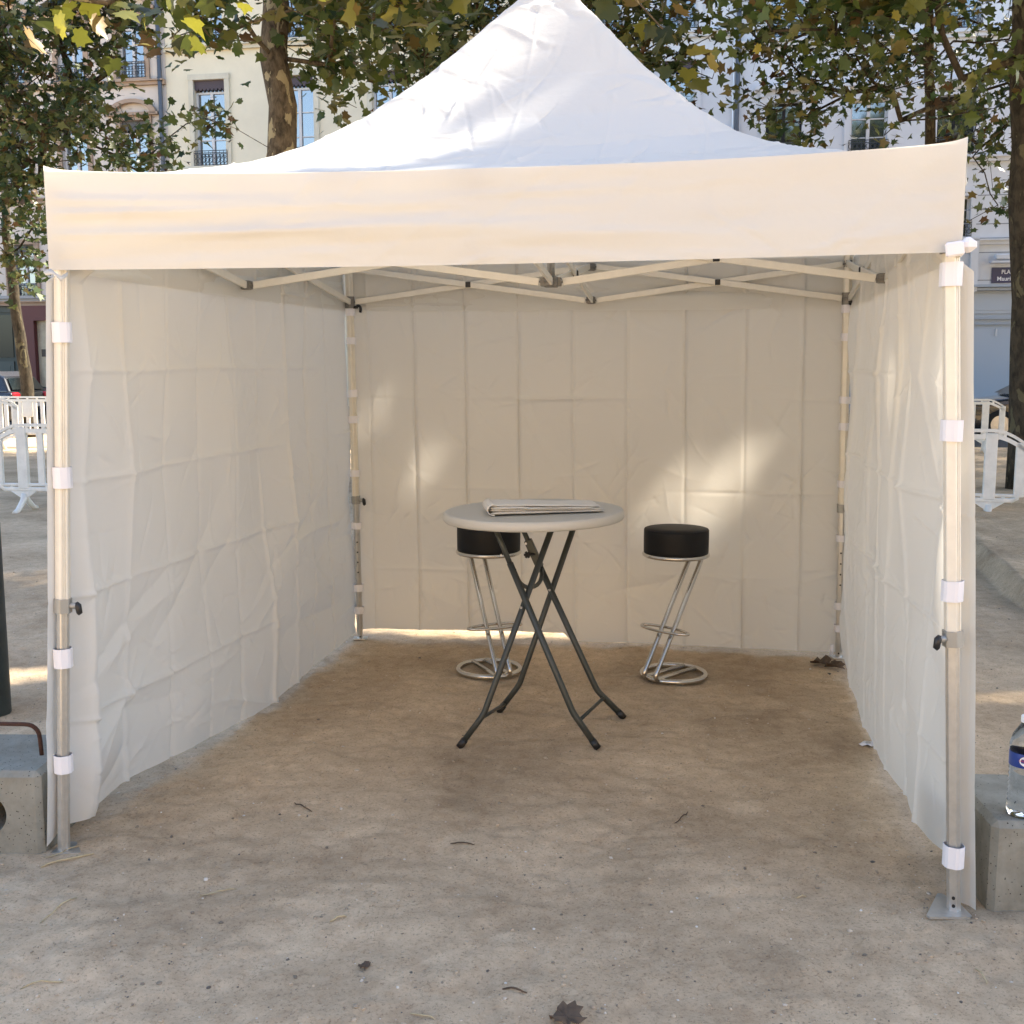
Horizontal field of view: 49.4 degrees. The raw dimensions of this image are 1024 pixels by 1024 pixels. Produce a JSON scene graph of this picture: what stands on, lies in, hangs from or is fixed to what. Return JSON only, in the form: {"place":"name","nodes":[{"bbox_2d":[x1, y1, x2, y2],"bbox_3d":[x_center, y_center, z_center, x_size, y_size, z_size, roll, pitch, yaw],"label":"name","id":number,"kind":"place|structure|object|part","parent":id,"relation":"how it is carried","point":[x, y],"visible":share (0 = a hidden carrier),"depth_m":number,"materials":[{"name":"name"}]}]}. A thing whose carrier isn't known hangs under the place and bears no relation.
{"place":"outdoors","nodes":[
{"label":"outdoors","id":0,"kind":"place"},
{"bbox_2d":[0,0,168,390],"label":"apartment building","id":1,"kind":"structure","parent":0,"point":[143,72],"depth_m":38.37,"materials":[{"name":"grey stone"}]},
{"bbox_2d":[0,315,13,356],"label":"shop window","id":2,"kind":"structure","parent":1,"relation":"in","point":[6,329],"depth_m":40.04,"materials":[{"name":"grey glass"}]},
{"bbox_2d":[1,32,23,82],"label":"window","id":3,"kind":"structure","parent":1,"relation":"in","point":[21,81],"depth_m":38.75,"materials":[{"name":"blue glass"}]},
{"bbox_2d":[8,134,29,196],"bbox_3d":[-17.280,-12.276,39.188,0.980,2.428,0.070,1,8,11],"label":"window","id":4,"kind":"structure","parent":1,"relation":"in","point":[19,134],"depth_m":39.27,"materials":[{"name":"grey glass"}]},
{"bbox_2d":[14,253,35,295],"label":"window","id":5,"kind":"structure","parent":1,"relation":"in","point":[31,279],"depth_m":39.72,"materials":[{"name":"white glass"}]},
{"bbox_2d":[37,321,45,386],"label":"shop window","id":6,"kind":"structure","parent":1,"relation":"in","point":[41,325],"depth_m":39.85,"materials":[{"name":"grey glass"}]},
{"bbox_2d":[60,32,82,80],"bbox_3d":[-15.065,-15.782,38.289,0.980,2.053,0.070,1,8,11],"label":"window","id":7,"kind":"structure","parent":1,"relation":"in","point":[74,59],"depth_m":38.32,"materials":[{"name":"blue glass"}]},
{"bbox_2d":[65,133,87,170],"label":"window","id":8,"kind":"structure","parent":1,"relation":"in","point":[84,168],"depth_m":38.78,"materials":[{"name":"blue glass"}]},
{"bbox_2d":[120,24,143,76],"bbox_3d":[-12.845,-15.725,37.868,0.980,2.053,0.070,1,8,11],"label":"window","id":9,"kind":"structure","parent":1,"relation":"in","point":[124,51],"depth_m":37.93,"materials":[{"name":"blue glass"}]},
{"bbox_2d":[124,129,148,171],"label":"window","id":10,"kind":"structure","parent":1,"relation":"in","point":[126,132],"depth_m":38.31,"materials":[{"name":"blue glass"}]},
{"bbox_2d":[4,419,1007,446],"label":"road","id":11,"kind":"structure","parent":0,"point":[1001,443],"depth_m":22.71,"materials":[{"name":"grey asphalt"}]},
{"bbox_2d":[0,371,45,421],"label":"parked car","id":12,"kind":"object","parent":11,"relation":"on","point":[10,383],"visible":0.34,"depth_m":26.76,"materials":[{"name":"black paint"}]},
{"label":"rear window","id":13,"kind":"part","parent":12,"relation":"part of","materials":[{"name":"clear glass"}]},
{"bbox_2d":[974,385,1008,436],"bbox_3d":[11.838,-2.353,24.302,4.113,1.465,2.040,2,8,11],"label":"parked car","id":14,"kind":"object","parent":11,"relation":"on","point":[1002,397],"visible":0.25,"depth_m":23.79,"materials":[{"name":"black paint"}]},
{"bbox_2d":[0,435,1023,1023],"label":"ground","id":15,"kind":"structure","parent":0,"point":[200,807],"depth_m":3.76,"materials":[{"name":"grey gravel"}]},
{"bbox_2d":[0,528,11,716],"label":"lamp post","id":16,"kind":"object","parent":15,"relation":"on","point":[5,701],"visible":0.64,"depth_m":5.25,"materials":[{"name":"metal"}]},
{"bbox_2d":[0,398,18,448],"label":"crowd barrier","id":17,"kind":"object","parent":15,"relation":"on","point":[14,406],"visible":0.73,"depth_m":20.93,"materials":[{"name":"plastic"}]},
{"bbox_2d":[0,423,46,512],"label":"crowd barrier","id":18,"kind":"object","parent":15,"relation":"on","point":[25,490],"visible":0.29,"depth_m":12.32,"materials":[{"name":"plastic"}]},
{"bbox_2d":[0,396,46,444],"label":"crowd barrier","id":19,"kind":"object","parent":15,"relation":"on","point":[27,408],"visible":0.42,"depth_m":21.84,"materials":[{"name":"plastic"}]},
{"bbox_2d":[0,722,75,853],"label":"concrete block","id":20,"kind":"object","parent":15,"relation":"on","point":[23,793],"depth_m":3.77,"materials":[{"name":"grey concrete"}]},
{"bbox_2d":[20,979,62,989],"bbox_3d":[-1.251,1.252,2.962,0.107,0.018,0.007,-3,8,-22],"label":"straw","id":21,"kind":"object","parent":15,"relation":"on","point":[39,981],"visible":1,"depth_m":2.96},
{"bbox_2d":[40,897,76,922],"bbox_3d":[-1.375,1.200,3.377,0.010,0.018,0.160,2,8,17],"label":"straw","id":22,"kind":"object","parent":15,"relation":"on","point":[56,908],"visible":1,"depth_m":3.37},
{"bbox_2d":[45,846,77,857],"bbox_3d":[-1.523,1.151,3.779,0.005,0.010,0.123,7,10,42],"label":"straw","id":23,"kind":"object","parent":15,"relation":"on","point":[61,852],"visible":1,"depth_m":3.77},
{"bbox_2d":[40,853,93,867],"bbox_3d":[-1.486,1.162,3.725,0.170,0.014,0.008,-5,9,-32],"label":"straw","id":24,"kind":"object","parent":15,"relation":"on","point":[63,859],"visible":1,"depth_m":3.72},
{"bbox_2d":[0,0,243,436],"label":"plane tree","id":25,"kind":"object","parent":15,"relation":"on","point":[53,118],"visible":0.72,"depth_m":21.44,"materials":[{"name":"green plant"}]},
{"bbox_2d":[199,888,234,895],"bbox_3d":[-0.923,1.194,3.501,0.116,0.009,0.010,-4,9,-29],"label":"straw","id":26,"kind":"object","parent":15,"relation":"on","point":[216,891],"visible":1,"depth_m":3.50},
{"bbox_2d":[105,0,483,156],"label":"plane tree","id":27,"kind":"object","parent":15,"relation":"on","point":[278,18],"visible":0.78,"depth_m":14.02,"materials":[{"name":"green plant"}]},
{"bbox_2d":[162,0,508,405],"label":"apartment building","id":28,"kind":"structure","parent":15,"relation":"on","point":[207,77],"depth_m":37.21,"materials":[{"name":"beige paint"}]},
{"bbox_2d":[193,0,221,41],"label":"window","id":29,"kind":"structure","parent":28,"relation":"in","point":[220,16],"depth_m":37.24,"materials":[{"name":"blue glass"}]},
{"bbox_2d":[196,88,226,165],"bbox_3d":[-10.112,-13.108,37.700,1.120,2.807,0.070,1,8,11],"label":"window","id":30,"kind":"structure","parent":28,"relation":"in","point":[217,143],"depth_m":37.74,"materials":[{"name":"blue glass"}]},
{"bbox_2d":[288,1,303,36],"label":"window","id":31,"kind":"structure","parent":28,"relation":"in","point":[291,33],"depth_m":36.73,"materials":[{"name":"blue glass"}]},
{"bbox_2d":[293,85,313,146],"bbox_3d":[-7.044,-13.030,37.123,1.120,2.807,0.070,1,8,11],"label":"window","id":32,"kind":"structure","parent":28,"relation":"in","point":[305,113],"depth_m":37.09,"materials":[{"name":"glass"}]},
{"bbox_2d":[374,80,403,110],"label":"window","id":33,"kind":"structure","parent":28,"relation":"in","point":[392,95],"depth_m":36.48,"materials":[{"name":"blue glass"}]},
{"bbox_2d":[470,1,498,25],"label":"window","id":34,"kind":"structure","parent":28,"relation":"in","point":[488,1],"depth_m":35.52,"materials":[{"name":"blue glass"}]},
{"bbox_2d":[330,915,346,921],"bbox_3d":[-0.515,1.202,3.302,0.054,0.012,0.010,-5,9,-32],"label":"straw","id":35,"kind":"object","parent":15,"relation":"on","point":[338,916],"visible":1,"depth_m":3.30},
{"bbox_2d":[0,0,721,94],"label":"plane tree","id":36,"kind":"object","parent":15,"relation":"on","point":[607,10],"visible":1,"depth_m":8.47,"materials":[{"name":"green plant"}]},
{"bbox_2d":[358,961,370,968],"bbox_3d":[-0.405,1.238,3.046,0.037,0.012,0.039,0,8,0],"label":"fallen leaf","id":37,"kind":"object","parent":15,"relation":"on","point":[365,964],"visible":1,"depth_m":3.05,"materials":[{"name":"brown plant"}]},
{"bbox_2d":[410,1013,433,1018],"bbox_3d":[-0.225,1.273,2.817,0.073,0.012,0.006,4,9,29],"label":"straw","id":38,"kind":"object","parent":15,"relation":"on","point":[425,1015],"visible":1,"depth_m":2.82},
{"bbox_2d":[450,842,474,844],"bbox_3d":[-0.170,1.136,3.820,0.086,0.010,0.009,2,8,12],"label":"twig","id":39,"kind":"object","parent":15,"relation":"on","point":[462,842],"visible":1,"depth_m":3.82,"materials":[{"name":"brown plant"}]},
{"bbox_2d":[455,528,521,679],"bbox_3d":[-0.118,0.461,5.894,0.360,0.789,0.382,-3,8,-24],"label":"bar stool","id":40,"kind":"object","parent":15,"relation":"on","point":[484,546],"visible":0.88,"depth_m":5.79,"materials":[{"name":"silver metal"}]},
{"bbox_2d":[43,0,976,918],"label":"pop up tent","id":41,"kind":"object","parent":15,"relation":"on","point":[557,248],"visible":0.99,"depth_m":4.49,"materials":[{"name":"white fabric"}]},
{"bbox_2d":[502,986,526,992],"bbox_3d":[0.008,1.256,2.932,0.069,0.011,0.009,3,8,19],"label":"twig","id":42,"kind":"object","parent":15,"relation":"on","point":[511,987],"visible":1,"depth_m":2.93,"materials":[{"name":"brown plant"}]},
{"bbox_2d":[317,0,741,115],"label":"plane tree","id":43,"kind":"object","parent":15,"relation":"on","point":[416,60],"visible":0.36,"depth_m":18.21,"materials":[{"name":"green plant"}]},
{"bbox_2d":[443,499,626,749],"bbox_3d":[0.116,0.492,4.961,0.837,1.029,0.794,0,8,0],"label":"folding bistro table","id":44,"kind":"object","parent":15,"relation":"on","point":[474,516],"visible":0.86,"depth_m":4.78,"materials":[{"name":"grey"}]},
{"bbox_2d":[482,498,603,515],"bbox_3d":[0.135,-0.026,4.838,0.512,0.050,0.224,-1,8,-8],"label":"folded cloth","id":45,"kind":"object","parent":44,"relation":"on","point":[493,507],"visible":1,"depth_m":4.76,"materials":[{"name":"white fabric"}]},
{"bbox_2d":[549,1000,586,1023],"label":"fallen leaf","id":46,"kind":"object","parent":15,"relation":"on","point":[565,1013],"visible":1,"depth_m":2.81,"materials":[{"name":"plant"}]},
{"bbox_2d":[591,0,734,127],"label":"apartment building","id":47,"kind":"structure","parent":15,"relation":"on","point":[706,102],"depth_m":34.35,"materials":[{"name":"grey stone"}]},
{"bbox_2d":[591,5,621,30],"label":"window","id":48,"kind":"structure","parent":47,"relation":"in","point":[620,6],"depth_m":34.86,"materials":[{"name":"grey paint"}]},
{"bbox_2d":[665,72,695,101],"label":"window","id":49,"kind":"structure","parent":47,"relation":"in","point":[690,98],"depth_m":34.75,"materials":[{"name":"glass"}]},
{"bbox_2d":[663,0,697,27],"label":"window","id":50,"kind":"structure","parent":47,"relation":"in","point":[668,1],"depth_m":34.46,"materials":[{"name":"blue glass"}]},
{"bbox_2d":[639,524,709,684],"bbox_3d":[0.839,0.470,5.783,0.382,0.789,0.360,-7,10,-42],"label":"bar stool","id":51,"kind":"object","parent":15,"relation":"on","point":[687,544],"visible":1,"depth_m":5.69,"materials":[{"name":"black leather"}]},
{"bbox_2d":[810,655,831,663],"bbox_3d":[1.695,0.814,6.109,0.132,0.043,0.138,0,8,0],"label":"fallen leaf","id":52,"kind":"object","parent":15,"relation":"on","point":[825,659],"visible":0.98,"depth_m":6.13,"materials":[{"name":"brown plant"}]},
{"bbox_2d":[824,660,844,668],"bbox_3d":[1.750,0.824,6.034,0.116,0.031,0.111,0,8,0],"label":"fallen leaf","id":53,"kind":"object","parent":15,"relation":"on","point":[838,664],"visible":1,"depth_m":6.04,"materials":[{"name":"brown plant"}]},
{"bbox_2d":[681,0,1023,488],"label":"plane tree","id":54,"kind":"object","parent":15,"relation":"on","point":[878,12],"visible":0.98,"depth_m":12.12,"materials":[{"name":"green plant"}]},
{"bbox_2d":[697,0,1011,233],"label":"plane tree","id":55,"kind":"object","parent":15,"relation":"on","point":[924,54],"visible":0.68,"depth_m":18.89,"materials":[{"name":"green plant"}]},
{"bbox_2d":[732,0,1011,409],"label":"apartment building","id":56,"kind":"structure","parent":15,"relation":"on","point":[987,260],"depth_m":33.65,"materials":[{"name":"grey stone"}]},
{"bbox_2d":[766,103,801,144],"bbox_3d":[8.364,-11.688,34.349,1.080,1.708,0.070,1,8,11],"label":"window","id":57,"kind":"structure","parent":56,"relation":"in","point":[784,113],"depth_m":34.33,"materials":[{"name":"black glass"}]},
{"bbox_2d":[769,0,804,36],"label":"window","id":58,"kind":"structure","parent":56,"relation":"in","point":[801,1],"depth_m":33.91,"materials":[{"name":"glass"}]},
{"bbox_2d":[849,99,887,150],"bbox_3d":[10.814,-11.625,33.887,1.080,1.708,0.070,1,8,11],"label":"window","id":59,"kind":"structure","parent":56,"relation":"in","point":[857,118],"depth_m":33.89,"materials":[{"name":"grey glass"}]},
{"bbox_2d":[936,97,974,151],"bbox_3d":[13.275,-11.563,33.424,1.080,1.708,0.070,1,8,11],"label":"window","id":60,"kind":"structure","parent":56,"relation":"in","point":[953,124],"depth_m":33.43,"materials":[{"name":"black glass"}]},
{"bbox_2d":[944,0,979,26],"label":"window","id":61,"kind":"structure","parent":56,"relation":"in","point":[968,2],"depth_m":32.97,"materials":[{"name":"blue glass"}]},
{"bbox_2d":[963,197,969,236],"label":"window","id":62,"kind":"structure","parent":56,"relation":"in","point":[967,201],"depth_m":33.68,"materials":[{"name":"grey glass"}]},
{"bbox_2d":[975,968,987,983],"bbox_3d":[1.279,1.260,3.033,0.009,0.012,0.074,0,8,0],"label":"straw","id":63,"kind":"object","parent":15,"relation":"on","point":[982,974],"visible":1,"depth_m":3.02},
{"bbox_2d":[974,399,1005,452],"bbox_3d":[8.014,-1.591,20.561,1.990,0.993,0.494,2,8,14],"label":"crowd barrier","id":64,"kind":"object","parent":15,"relation":"on","point":[985,403],"visible":0.17,"depth_m":20.33,"materials":[{"name":"plastic"}]},
{"bbox_2d":[974,429,1023,511],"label":"crowd barrier","id":65,"kind":"object","parent":15,"relation":"on","point":[987,501],"visible":0.24,"depth_m":11.32,"materials":[{"name":"plastic"}]},
{"bbox_2d":[975,774,1023,911],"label":"concrete block","id":66,"kind":"object","parent":15,"relation":"on","point":[999,848],"depth_m":3.36,"materials":[{"name":"grey concrete"}]},
{"bbox_2d":[1006,714,1023,818],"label":"water bottle","id":67,"kind":"object","parent":66,"relation":"on","point":[1015,798],"visible":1,"depth_m":3.35,"materials":[{"name":"clear plastic"}]}
]}

